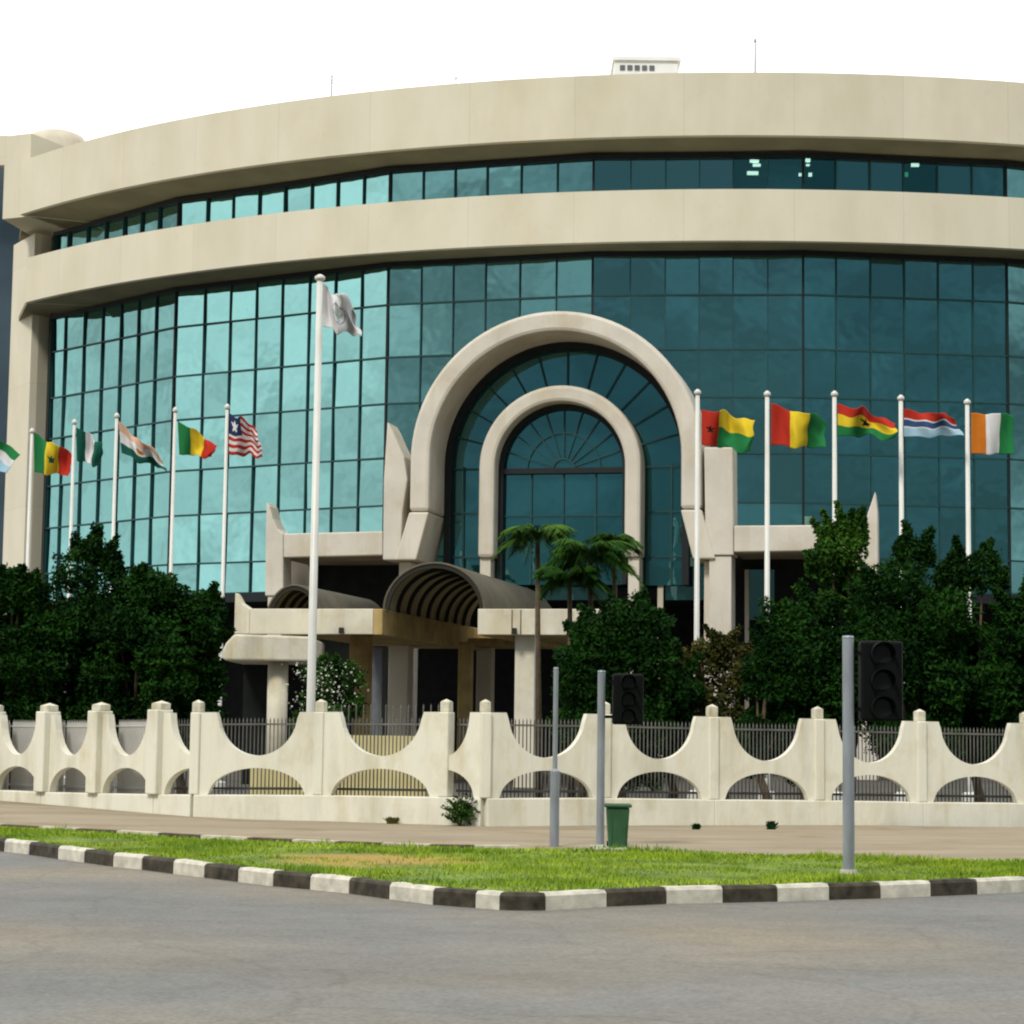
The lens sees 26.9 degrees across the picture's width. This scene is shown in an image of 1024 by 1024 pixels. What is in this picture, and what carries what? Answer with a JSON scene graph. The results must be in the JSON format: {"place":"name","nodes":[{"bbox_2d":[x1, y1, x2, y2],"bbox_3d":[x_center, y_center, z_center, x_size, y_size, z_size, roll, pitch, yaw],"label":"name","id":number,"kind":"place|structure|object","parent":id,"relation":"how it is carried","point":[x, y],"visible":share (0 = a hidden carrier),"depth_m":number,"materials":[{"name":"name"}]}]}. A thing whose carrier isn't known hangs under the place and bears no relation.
{"place":"outdoors","nodes":[
{"label":"outdoors","id":0,"kind":"place"},
{"bbox_2d":[0,851,1023,1023],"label":"road","id":1,"kind":"structure","parent":0,"point":[84,943],"depth_m":15.81,"materials":[{"name":"asphalt"}]},
{"bbox_2d":[0,824,1020,860],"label":"pavement kerb","id":2,"kind":"structure","parent":1,"relation":"on","point":[252,838],"depth_m":28.22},
{"bbox_2d":[0,837,1023,910],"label":"kerb","id":3,"kind":"structure","parent":1,"relation":"on","point":[516,900],"depth_m":21.53,"materials":[{"name":"white paint"}]},
{"bbox_2d":[0,801,1023,859],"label":"pavement","id":4,"kind":"structure","parent":0,"point":[974,843],"depth_m":31.27,"materials":[{"name":"concrete"}]},
{"bbox_2d":[440,793,480,825],"bbox_3d":[-0.796,4.616,33.168,0.644,0.550,0.338,1,-6,0],"label":"weed","id":5,"kind":"object","parent":4,"relation":"on","point":[457,811],"visible":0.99,"depth_m":33.14,"materials":[{"name":"green plant"}]},
{"bbox_2d":[0,823,1023,891],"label":"grass verge","id":6,"kind":"object","parent":4,"relation":"on","point":[361,857],"depth_m":23.91,"materials":[{"name":"plant"}]},
{"bbox_2d":[590,845,627,851],"bbox_3d":[1.232,4.281,27.187,0.443,0.045,0.900,1,-6,0],"label":"concrete pad","id":7,"kind":"object","parent":6,"relation":"on","point":[605,847],"visible":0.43,"depth_m":27.08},
{"bbox_2d":[604,803,631,846],"bbox_3d":[1.349,4.019,27.339,0.348,0.578,0.348,1,-6,0],"label":"litter bin","id":8,"kind":"object","parent":7,"relation":"on","point":[617,816],"visible":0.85,"depth_m":27.21,"materials":[{"name":"green plastic"}]},
{"bbox_2d":[840,636,902,873],"bbox_3d":[3.893,2.663,23.276,0.723,2.623,0.380,1,-6,0],"label":"signal post","id":9,"kind":"object","parent":6,"relation":"on","point":[880,680],"visible":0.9,"depth_m":23.30,"materials":[{"name":"metal"}]},
{"bbox_2d":[0,699,1023,826],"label":"concrete fence","id":10,"kind":"object","parent":4,"relation":"on","point":[320,755],"visible":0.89,"depth_m":34.67,"materials":[{"name":"concrete"}]},
{"bbox_2d":[9,720,65,791],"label":"railing panel","id":11,"kind":"object","parent":10,"relation":"attached to","point":[22,778],"visible":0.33,"depth_m":38.31,"materials":[{"name":"grey paint"}]},
{"bbox_2d":[63,720,116,792],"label":"railing panel","id":12,"kind":"object","parent":10,"relation":"attached to","point":[75,779],"visible":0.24,"depth_m":37.31,"materials":[{"name":"grey paint"}]},
{"bbox_2d":[115,719,174,793],"bbox_3d":[-6.183,4.184,36.123,1.508,1.408,0.040,-4,-7,40],"label":"railing panel","id":13,"kind":"object","parent":10,"relation":"attached to","point":[130,780],"visible":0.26,"depth_m":36.36,"materials":[{"name":"grey paint"}]},
{"bbox_2d":[174,718,190,793],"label":"railing panel","id":14,"kind":"object","parent":10,"relation":"attached to","point":[182,788],"visible":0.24,"depth_m":35.51,"materials":[{"name":"paint"}]},
{"bbox_2d":[212,717,303,794],"bbox_3d":[-4.048,4.050,35.010,2.041,1.409,0.040,0,-6,11],"label":"railing panel","id":15,"kind":"object","parent":10,"relation":"attached to","point":[260,788],"visible":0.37,"depth_m":35.03,"materials":[{"name":"paint"}]},
{"bbox_2d":[334,704,438,796],"bbox_3d":[-1.941,3.882,34.409,2.158,1.618,0.040,-1,-6,21],"label":"railing panel","id":16,"kind":"object","parent":10,"relation":"attached to","point":[377,789],"visible":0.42,"depth_m":34.45,"materials":[{"name":"paint"}]},
{"bbox_2d":[499,718,587,797],"bbox_3d":[0.386,3.979,34.097,2.017,1.380,0.040,3,-6,-23],"label":"railing panel","id":17,"kind":"object","parent":10,"relation":"attached to","point":[541,791],"visible":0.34,"depth_m":34.13,"materials":[{"name":"paint"}]},
{"bbox_2d":[619,721,697,798],"bbox_3d":[2.259,4.078,34.757,1.802,1.399,0.040,2,-6,-16],"label":"railing panel","id":18,"kind":"object","parent":10,"relation":"attached to","point":[670,792],"visible":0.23,"depth_m":34.78,"materials":[{"name":"paint"}]},
{"bbox_2d":[726,723,802,799],"bbox_3d":[4.037,4.164,35.254,1.812,1.389,0.040,2,-6,-16],"label":"railing panel","id":19,"kind":"object","parent":10,"relation":"attached to","point":[760,793],"visible":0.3,"depth_m":35.29,"materials":[{"name":"paint"}]},
{"bbox_2d":[832,725,906,801],"bbox_3d":[5.824,4.245,35.704,1.765,1.398,0.040,2,-6,-13],"label":"railing panel","id":20,"kind":"object","parent":10,"relation":"attached to","point":[891,795],"visible":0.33,"depth_m":35.75,"materials":[{"name":"paint"}]},
{"bbox_2d":[934,727,1011,802],"bbox_3d":[7.641,4.322,36.102,1.868,1.389,0.040,2,-6,-12],"label":"railing panel","id":21,"kind":"object","parent":10,"relation":"attached to","point":[989,796],"visible":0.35,"depth_m":36.13,"materials":[{"name":"paint"}]},
{"bbox_2d":[549,667,559,846],"bbox_3d":[0.564,3.229,28.019,0.128,2.386,0.128,1,-6,0],"label":"signal post","id":22,"kind":"object","parent":4,"relation":"on","point":[554,802],"visible":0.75,"depth_m":27.94,"materials":[{"name":"metal"}]},
{"bbox_2d":[595,670,643,844],"bbox_3d":[1.381,3.241,27.838,0.650,2.346,0.380,1,-6,0],"label":"signal post","id":23,"kind":"object","parent":4,"relation":"on","point":[627,697],"visible":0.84,"depth_m":27.86,"materials":[{"name":"metal"}]},
{"bbox_2d":[0,0,1023,140],"label":"sky","id":24,"kind":"structure","parent":0,"point":[90,69],"materials":[{"name":"white"}]},
{"bbox_2d":[64,770,1013,802],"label":"courtyard","id":25,"kind":"structure","parent":0,"point":[683,788],"depth_m":56.46,"materials":[{"name":"concrete"}]},
{"bbox_2d":[26,428,34,571],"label":"flagpole","id":26,"kind":"object","parent":25,"relation":"on","point":[32,431],"visible":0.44,"depth_m":54.75,"materials":[{"name":"metal"}]},
{"bbox_2d":[34,432,71,475],"bbox_3d":[-11.761,-1.480,54.827,1.070,1.156,0.400,1,-6,0],"label":"flag","id":27,"kind":"object","parent":26,"relation":"attached to","point":[50,458],"visible":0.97,"depth_m":54.85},
{"bbox_2d":[0,562,71,789],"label":"broadleaf tree","id":28,"kind":"object","parent":25,"relation":"on","point":[28,688],"visible":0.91,"depth_m":39.67,"materials":[{"name":"green plant"}]},
{"bbox_2d":[64,419,76,784],"bbox_3d":[-11.029,2.200,53.228,0.400,9.097,0.400,1,-6,0],"label":"flagpole","id":29,"kind":"object","parent":25,"relation":"on","point":[74,422],"visible":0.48,"depth_m":53.48,"materials":[{"name":"metal"}]},
{"bbox_2d":[76,427,102,466],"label":"flag","id":30,"kind":"object","parent":29,"relation":"attached to","point":[89,449],"visible":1,"depth_m":53.58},
{"bbox_2d":[24,521,138,742],"bbox_3d":[-8.382,2.877,40.904,2.940,5.448,2.649,1,-6,0],"label":"broadleaf tree","id":31,"kind":"object","parent":25,"relation":"on","point":[76,644],"visible":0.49,"depth_m":40.72,"materials":[{"name":"green plant"}]},
{"bbox_2d":[110,413,118,588],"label":"flagpole","id":32,"kind":"object","parent":25,"relation":"on","point":[116,415],"visible":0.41,"depth_m":52.70,"materials":[{"name":"metal"}]},
{"bbox_2d":[118,421,166,470],"bbox_3d":[-9.105,-1.626,52.705,1.228,1.264,0.445,1,-6,-6],"label":"flag","id":33,"kind":"object","parent":32,"relation":"attached to","point":[137,450],"visible":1,"depth_m":52.77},
{"bbox_2d":[76,561,191,739],"bbox_3d":[-7.079,3.241,40.388,2.271,4.617,2.266,1,-6,0],"label":"broadleaf tree","id":34,"kind":"object","parent":25,"relation":"on","point":[115,632],"visible":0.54,"depth_m":39.90,"materials":[{"name":"green plant"}]},
{"bbox_2d":[169,407,177,575],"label":"flagpole","id":35,"kind":"object","parent":25,"relation":"on","point":[175,410],"visible":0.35,"depth_m":51.76,"materials":[{"name":"metal"}]},
{"bbox_2d":[178,421,216,458],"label":"flag","id":36,"kind":"object","parent":35,"relation":"attached to","point":[193,442],"visible":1,"depth_m":51.88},
{"bbox_2d":[130,575,236,793],"bbox_3d":[-6.110,3.312,39.778,1.895,4.384,1.871,1,-6,0],"label":"broadleaf tree","id":37,"kind":"object","parent":25,"relation":"on","point":[183,679],"visible":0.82,"depth_m":39.67,"materials":[{"name":"green plant"}]},
{"bbox_2d":[215,404,229,786],"bbox_3d":[-6.880,1.974,50.843,0.400,9.179,0.400,1,-6,0],"label":"flagpole","id":38,"kind":"object","parent":25,"relation":"on","point":[227,407],"visible":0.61,"depth_m":50.99,"materials":[{"name":"metal"}]},
{"bbox_2d":[229,413,262,457],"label":"flag","id":39,"kind":"object","parent":38,"relation":"attached to","point":[243,439],"visible":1,"depth_m":51.16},
{"bbox_2d":[223,634,353,783],"bbox_3d":[-5.590,5.023,53.760,2.954,3.715,4.000,1,-6,0],"label":"gatehouse","id":40,"kind":"object","parent":25,"relation":"on","point":[262,658],"visible":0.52,"depth_m":52.26,"materials":[{"name":"concrete"}]},
{"bbox_2d":[306,274,324,711],"bbox_3d":[-4.168,0.465,45.167,0.400,11.135,0.400,1,-6,0],"label":"flagpole","id":41,"kind":"object","parent":25,"relation":"on","point":[312,631],"visible":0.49,"depth_m":45.16,"materials":[{"name":"metal"}]},
{"bbox_2d":[323,284,361,335],"bbox_3d":[-3.585,-4.288,45.617,0.753,1.196,0.670,5,-7,-35],"label":"flag","id":42,"kind":"object","parent":41,"relation":"attached to","point":[339,315],"visible":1,"depth_m":45.61,"materials":[{"name":"fabric"}]},
{"bbox_2d":[281,652,369,734],"bbox_3d":[-4.219,4.787,48.596,2.010,3.247,1.921,1,-6,0],"label":"flowering bush","id":43,"kind":"object","parent":25,"relation":"on","point":[331,680],"visible":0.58,"depth_m":48.61,"materials":[{"name":"green plant"}]},
{"bbox_2d":[250,735,424,796],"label":"planter wall","id":44,"kind":"structure","parent":25,"relation":"on","point":[349,777],"depth_m":39.70,"materials":[{"name":"concrete"}]},
{"bbox_2d":[234,562,669,788],"bbox_3d":[-1.737,4.762,61.063,10.839,5.763,13.120,-1,-6,12],"label":"entrance canopy","id":45,"kind":"object","parent":25,"relation":"on","point":[430,605],"visible":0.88,"depth_m":58.07,"materials":[{"name":"beige concrete"}]},
{"bbox_2d":[0,72,1023,780],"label":"office building","id":46,"kind":"structure","parent":25,"relation":"on","point":[568,296],"depth_m":73.08,"materials":[{"name":"beige concrete"}]},
{"bbox_2d":[160,204,176,228],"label":"ribbon window","id":47,"kind":"structure","parent":46,"relation":"in","point":[168,217],"depth_m":80.92,"materials":[{"name":"teal glass"}]},
{"bbox_2d":[180,199,205,225],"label":"ribbon window","id":48,"kind":"structure","parent":46,"relation":"in","point":[194,212],"depth_m":80.10,"materials":[{"name":"teal glass"}]},
{"bbox_2d":[209,196,231,221],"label":"ribbon window","id":49,"kind":"structure","parent":46,"relation":"in","point":[219,208],"depth_m":79.48,"materials":[{"name":"teal glass"}]},
{"bbox_2d":[234,192,257,217],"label":"ribbon window","id":50,"kind":"structure","parent":46,"relation":"in","point":[245,205],"depth_m":78.86,"materials":[{"name":"teal glass"}]},
{"bbox_2d":[260,188,283,214],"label":"ribbon window","id":51,"kind":"structure","parent":46,"relation":"in","point":[271,200],"depth_m":78.26,"materials":[{"name":"teal glass"}]},
{"bbox_2d":[286,184,310,211],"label":"ribbon window","id":52,"kind":"structure","parent":46,"relation":"in","point":[298,197],"depth_m":77.65,"materials":[{"name":"teal glass"}]},
{"bbox_2d":[313,181,335,208],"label":"ribbon window","id":53,"kind":"structure","parent":46,"relation":"in","point":[324,194],"depth_m":77.07,"materials":[{"name":"teal glass"}]},
{"bbox_2d":[338,177,362,206],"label":"ribbon window","id":54,"kind":"structure","parent":46,"relation":"in","point":[350,190],"depth_m":76.49,"materials":[{"name":"teal glass"}]},
{"bbox_2d":[364,174,388,203],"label":"ribbon window","id":55,"kind":"structure","parent":46,"relation":"in","point":[376,186],"depth_m":75.93,"materials":[{"name":"teal glass"}]},
{"bbox_2d":[392,171,421,201],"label":"ribbon window","id":56,"kind":"structure","parent":46,"relation":"in","point":[406,186],"depth_m":75.45,"materials":[{"name":"teal glass"}]},
{"bbox_2d":[424,169,453,199],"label":"ribbon window","id":57,"kind":"structure","parent":46,"relation":"in","point":[438,184],"depth_m":75.12,"materials":[{"name":"teal glass"}]},
{"bbox_2d":[456,167,485,196],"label":"ribbon window","id":58,"kind":"structure","parent":46,"relation":"in","point":[470,182],"depth_m":74.77,"materials":[{"name":"teal glass"}]},
{"bbox_2d":[488,165,519,195],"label":"ribbon window","id":59,"kind":"structure","parent":46,"relation":"in","point":[502,180],"depth_m":74.44,"materials":[{"name":"teal glass"}]},
{"bbox_2d":[522,162,556,193],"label":"ribbon window","id":60,"kind":"structure","parent":46,"relation":"in","point":[536,178],"depth_m":74.08,"materials":[{"name":"teal glass"}]},
{"bbox_2d":[496,410,622,584],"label":"entrance window","id":61,"kind":"structure","parent":46,"relation":"in","point":[565,467],"depth_m":71.59,"materials":[{"name":"teal glass"}]},
{"bbox_2d":[452,350,681,585],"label":"portal window","id":62,"kind":"structure","parent":46,"relation":"in","point":[654,424],"depth_m":72.03,"materials":[{"name":"teal glass"}]},
{"bbox_2d":[558,160,591,191],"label":"ribbon window","id":63,"kind":"structure","parent":46,"relation":"in","point":[573,176],"depth_m":73.72,"materials":[{"name":"teal glass"}]},
{"bbox_2d":[545,585,608,599],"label":"shopfront window","id":64,"kind":"structure","parent":46,"relation":"in","point":[577,595],"depth_m":71.77,"materials":[{"name":"teal glass"}]},
{"bbox_2d":[595,160,629,190],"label":"ribbon window","id":65,"kind":"structure","parent":46,"relation":"in","point":[610,175],"depth_m":73.47,"materials":[{"name":"teal glass"}]},
{"bbox_2d":[610,56,680,74],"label":"rooftop plant box","id":66,"kind":"object","parent":46,"relation":"on","point":[639,64],"visible":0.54,"depth_m":75.91,"materials":[{"name":"white paint"}]},
{"bbox_2d":[632,159,664,189],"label":"ribbon window","id":67,"kind":"structure","parent":46,"relation":"in","point":[647,174],"depth_m":73.38,"materials":[{"name":"teal glass"}]},
{"bbox_2d":[666,159,698,189],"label":"ribbon window","id":68,"kind":"structure","parent":46,"relation":"in","point":[680,173],"depth_m":73.27,"materials":[{"name":"teal glass"}]},
{"bbox_2d":[665,566,703,599],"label":"window","id":69,"kind":"structure","parent":46,"relation":"in","point":[672,592],"depth_m":70.98,"materials":[{"name":"teal glass"}]},
{"bbox_2d":[700,159,732,188],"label":"ribbon window","id":70,"kind":"structure","parent":46,"relation":"in","point":[714,173],"depth_m":73.18,"materials":[{"name":"teal glass"}]},
{"bbox_2d":[734,158,766,188],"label":"ribbon window","id":71,"kind":"structure","parent":46,"relation":"in","point":[749,173],"depth_m":73.09,"materials":[{"name":"teal glass"}]},
{"bbox_2d":[749,570,774,619],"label":"shopfront window","id":72,"kind":"structure","parent":46,"relation":"in","point":[756,577],"depth_m":70.46,"materials":[{"name":"teal glass"}]},
{"bbox_2d":[768,158,801,188],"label":"ribbon window","id":73,"kind":"structure","parent":46,"relation":"in","point":[783,173],"depth_m":72.98,"materials":[{"name":"teal glass"}]},
{"bbox_2d":[804,158,834,189],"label":"ribbon window","id":74,"kind":"structure","parent":46,"relation":"in","point":[819,174],"depth_m":73.02,"materials":[{"name":"teal glass"}]},
{"bbox_2d":[837,160,868,190],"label":"ribbon window","id":75,"kind":"structure","parent":46,"relation":"in","point":[851,174],"depth_m":73.16,"materials":[{"name":"teal glass"}]},
{"bbox_2d":[871,161,902,191],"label":"ribbon window","id":76,"kind":"structure","parent":46,"relation":"in","point":[885,176],"depth_m":73.31,"materials":[{"name":"teal glass"}]},
{"bbox_2d":[905,163,935,192],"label":"ribbon window","id":77,"kind":"structure","parent":46,"relation":"in","point":[919,177],"depth_m":73.45,"materials":[{"name":"teal glass"}]},
{"bbox_2d":[938,164,970,194],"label":"ribbon window","id":78,"kind":"structure","parent":46,"relation":"in","point":[952,179],"depth_m":73.59,"materials":[{"name":"teal glass"}]},
{"bbox_2d":[973,166,1003,196],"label":"ribbon window","id":79,"kind":"structure","parent":46,"relation":"in","point":[987,180],"depth_m":73.74,"materials":[{"name":"teal glass"}]},
{"bbox_2d":[1007,168,1023,197],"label":"ribbon window","id":80,"kind":"structure","parent":46,"relation":"in","point":[1015,177],"depth_m":73.95,"materials":[{"name":"teal glass"}]},
{"bbox_2d":[491,524,576,797],"bbox_3d":[0.475,3.243,46.944,1.900,6.074,1.818,-1,-6,17],"label":"palm tree","id":81,"kind":"object","parent":25,"relation":"on","point":[521,537],"visible":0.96,"depth_m":46.87,"materials":[{"name":"green plant"}]},
{"bbox_2d":[531,565,610,797],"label":"palm tree","id":82,"kind":"object","parent":25,"relation":"on","point":[558,577],"visible":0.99,"depth_m":45.34,"materials":[{"name":"green plant"}]},
{"bbox_2d":[544,538,643,608],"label":"palm tree","id":83,"kind":"object","parent":25,"relation":"on","point":[569,553],"visible":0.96,"depth_m":45.81,"materials":[{"name":"green plant"}]},
{"bbox_2d":[582,533,644,629],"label":"palm tree","id":84,"kind":"object","parent":25,"relation":"on","point":[606,537],"visible":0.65,"depth_m":47.00,"materials":[{"name":"green plant"}]},
{"bbox_2d":[550,585,695,797],"bbox_3d":[2.079,3.553,40.843,2.771,4.310,2.624,1,-6,0],"label":"broadleaf tree","id":85,"kind":"object","parent":25,"relation":"on","point":[630,643],"visible":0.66,"depth_m":40.27,"materials":[{"name":"green plant"}]},
{"bbox_2d":[652,637,707,798],"bbox_3d":[3.050,4.078,41.249,1.489,3.369,1.421,1,-6,0],"label":"shrub","id":86,"kind":"object","parent":25,"relation":"on","point":[697,691],"visible":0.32,"depth_m":41.12,"materials":[{"name":"green plant"}]},
{"bbox_2d":[687,389,700,798],"bbox_3d":[4.152,1.808,48.059,0.400,9.233,0.400,1,-6,0],"label":"flagpole","id":87,"kind":"object","parent":25,"relation":"on","point":[697,392],"visible":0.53,"depth_m":48.18,"materials":[{"name":"metal"}]},
{"bbox_2d":[702,409,754,453],"bbox_3d":[4.902,-1.804,48.388,1.204,1.034,0.493,-1,-6,15],"label":"flag","id":88,"kind":"object","parent":87,"relation":"attached to","point":[722,428],"visible":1,"depth_m":48.37,"materials":[{"name":"fabric"}]},
{"bbox_2d":[679,623,755,798],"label":"broadleaf tree","id":89,"kind":"object","parent":25,"relation":"on","point":[719,646],"visible":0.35,"depth_m":41.79,"materials":[{"name":"green plant"}]},
{"bbox_2d":[758,391,774,799],"bbox_3d":[5.730,1.837,48.059,0.400,9.216,0.400,1,-6,0],"label":"flagpole","id":90,"kind":"object","parent":25,"relation":"on","point":[767,394],"visible":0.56,"depth_m":48.20,"materials":[{"name":"metal"}]},
{"bbox_2d":[771,403,826,448],"bbox_3d":[6.501,-1.933,48.350,1.269,1.069,0.403,1,-6,0],"label":"flag","id":91,"kind":"object","parent":90,"relation":"attached to","point":[793,429],"visible":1,"depth_m":48.39,"materials":[{"name":"fabric"}]},
{"bbox_2d":[733,634,810,799],"bbox_3d":[4.852,4.007,40.425,1.658,3.396,1.370,1,-6,0],"label":"shrub","id":92,"kind":"object","parent":25,"relation":"on","point":[765,655],"visible":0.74,"depth_m":40.27,"materials":[{"name":"green plant"}]},
{"bbox_2d":[734,578,857,799],"bbox_3d":[5.586,3.490,40.878,2.610,4.544,2.211,1,-6,0],"label":"broadleaf tree","id":93,"kind":"object","parent":25,"relation":"on","point":[814,667],"visible":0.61,"depth_m":40.63,"materials":[{"name":"green plant"}]},
{"bbox_2d":[831,391,842,800],"bbox_3d":[7.283,1.850,48.260,0.400,9.266,0.400,1,-6,0],"label":"flagpole","id":94,"kind":"object","parent":25,"relation":"on","point":[834,394],"visible":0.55,"depth_m":48.53,"materials":[{"name":"metal"}]},
{"bbox_2d":[838,404,897,440],"bbox_3d":[8.080,-2.036,48.611,1.348,0.873,0.515,0,-6,10],"label":"flag","id":95,"kind":"object","parent":94,"relation":"attached to","point":[861,421],"visible":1,"depth_m":48.59,"materials":[{"name":"fabric"}]},
{"bbox_2d":[790,500,886,755],"bbox_3d":[6.608,2.826,41.994,2.262,6.129,1.936,1,-6,0],"label":"broadleaf tree","id":96,"kind":"object","parent":25,"relation":"on","point":[831,562],"visible":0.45,"depth_m":41.94,"materials":[{"name":"green plant"}]},
{"bbox_2d":[894,395,907,801],"bbox_3d":[8.867,1.915,48.658,0.400,9.254,0.400,1,-6,0],"label":"flagpole","id":97,"kind":"object","parent":25,"relation":"on","point":[900,398],"visible":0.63,"depth_m":48.90,"materials":[{"name":"metal"}]},
{"bbox_2d":[904,409,963,437],"bbox_3d":[9.662,-2.016,48.966,1.357,0.704,0.314,1,-6,0],"label":"flag","id":98,"kind":"object","parent":97,"relation":"attached to","point":[929,425],"visible":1,"depth_m":49.00,"materials":[{"name":"fabric"}]},
{"bbox_2d":[838,519,987,760],"bbox_3d":[7.575,2.947,40.939,2.804,5.683,2.622,1,-6,0],"label":"broadleaf tree","id":99,"kind":"object","parent":25,"relation":"on","point":[918,626],"visible":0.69,"depth_m":40.50,"materials":[{"name":"green plant"}]},
{"bbox_2d":[962,399,973,801],"bbox_3d":[10.475,1.980,49.055,0.400,9.241,0.400,1,-6,0],"label":"flagpole","id":100,"kind":"object","parent":25,"relation":"on","point":[967,402],"visible":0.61,"depth_m":49.25,"materials":[{"name":"metal"}]},
{"bbox_2d":[971,413,1013,454],"bbox_3d":[11.095,-1.799,49.352,0.983,1.003,0.198,1,-6,0],"label":"flag","id":101,"kind":"object","parent":100,"relation":"attached to","point":[992,434],"visible":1,"depth_m":49.37,"materials":[{"name":"fabric"}]},
{"bbox_2d":[919,534,1023,801],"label":"broadleaf tree","id":102,"kind":"object","parent":25,"relation":"on","point":[985,557],"visible":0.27,"depth_m":41.34,"materials":[{"name":"green plant"}]},
{"bbox_2d":[971,574,1023,759],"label":"broadleaf tree","id":103,"kind":"object","parent":25,"relation":"on","point":[1003,647],"visible":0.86,"depth_m":40.12,"materials":[{"name":"green plant"}]},
{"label":"flagpole","id":104,"kind":"object","parent":25,"relation":"on","visible":0},
{"bbox_2d":[0,440,19,472],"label":"flag","id":105,"kind":"object","parent":104,"relation":"attached to","point":[9,454],"visible":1,"depth_m":56.37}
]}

